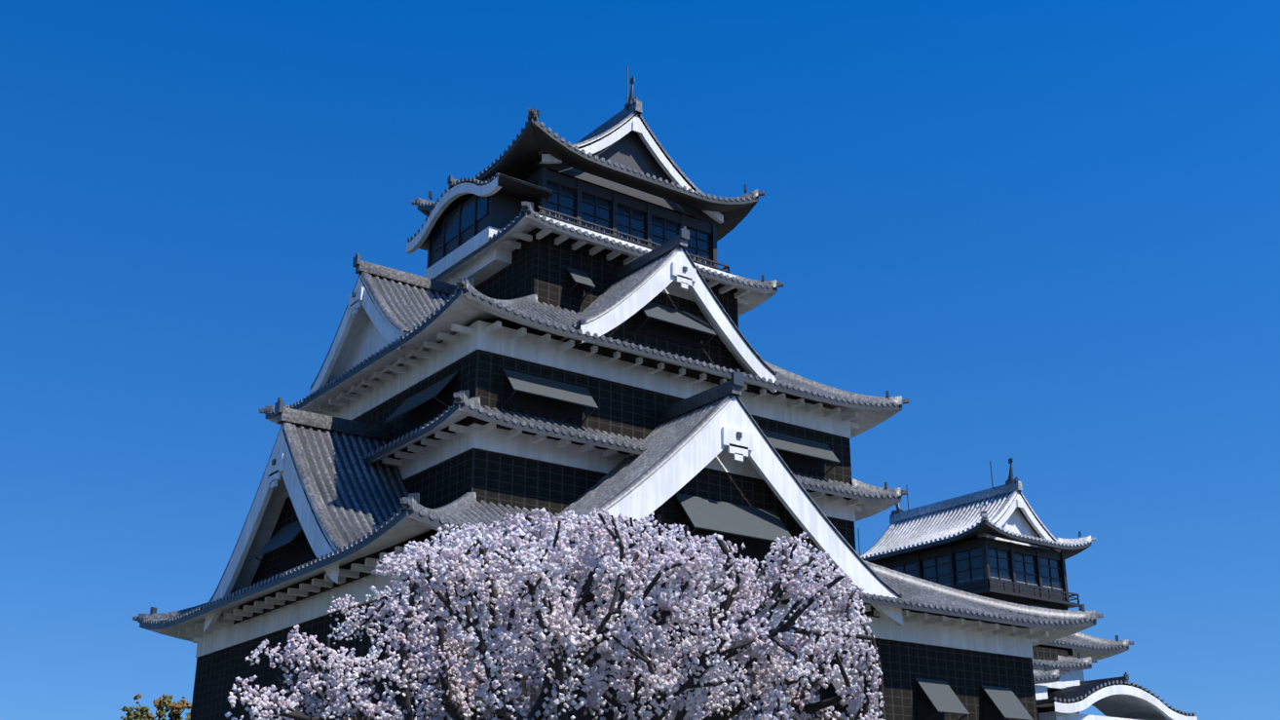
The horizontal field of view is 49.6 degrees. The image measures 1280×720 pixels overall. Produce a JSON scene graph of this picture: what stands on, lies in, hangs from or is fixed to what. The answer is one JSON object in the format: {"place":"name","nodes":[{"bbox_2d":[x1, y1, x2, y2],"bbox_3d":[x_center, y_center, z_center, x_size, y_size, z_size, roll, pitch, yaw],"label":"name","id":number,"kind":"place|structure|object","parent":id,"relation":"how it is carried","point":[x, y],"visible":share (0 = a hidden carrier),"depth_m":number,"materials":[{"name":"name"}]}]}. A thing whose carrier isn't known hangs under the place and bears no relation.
{"place":"outdoors","nodes":[
{"label":"outdoors","id":0,"kind":"place"},
{"bbox_2d":[120,693,191,719],"bbox_3d":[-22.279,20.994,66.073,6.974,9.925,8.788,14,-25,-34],"label":"tree","id":1,"kind":"object","parent":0,"point":[175,708],"depth_m":66.38,"materials":[{"name":"green plant"}]},
{"bbox_2d":[225,507,886,719],"bbox_3d":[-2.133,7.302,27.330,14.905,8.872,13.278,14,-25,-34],"label":"cherry blossom tree","id":2,"kind":"object","parent":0,"point":[470,569],"depth_m":24.67,"materials":[{"name":"plant"}]},
{"bbox_2d":[0,0,1279,719],"label":"sky","id":3,"kind":"structure","parent":0,"point":[1047,229],"materials":[{"name":"blue"}]},
{"label":"ground","id":4,"kind":"structure","parent":0,"visible":0},
{"bbox_2d":[132,66,1197,719],"bbox_3d":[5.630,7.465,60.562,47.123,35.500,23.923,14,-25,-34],"label":"castle","id":5,"kind":"structure","parent":4,"relation":"on","point":[553,331],"depth_m":49.38,"materials":[{"name":"wood"}]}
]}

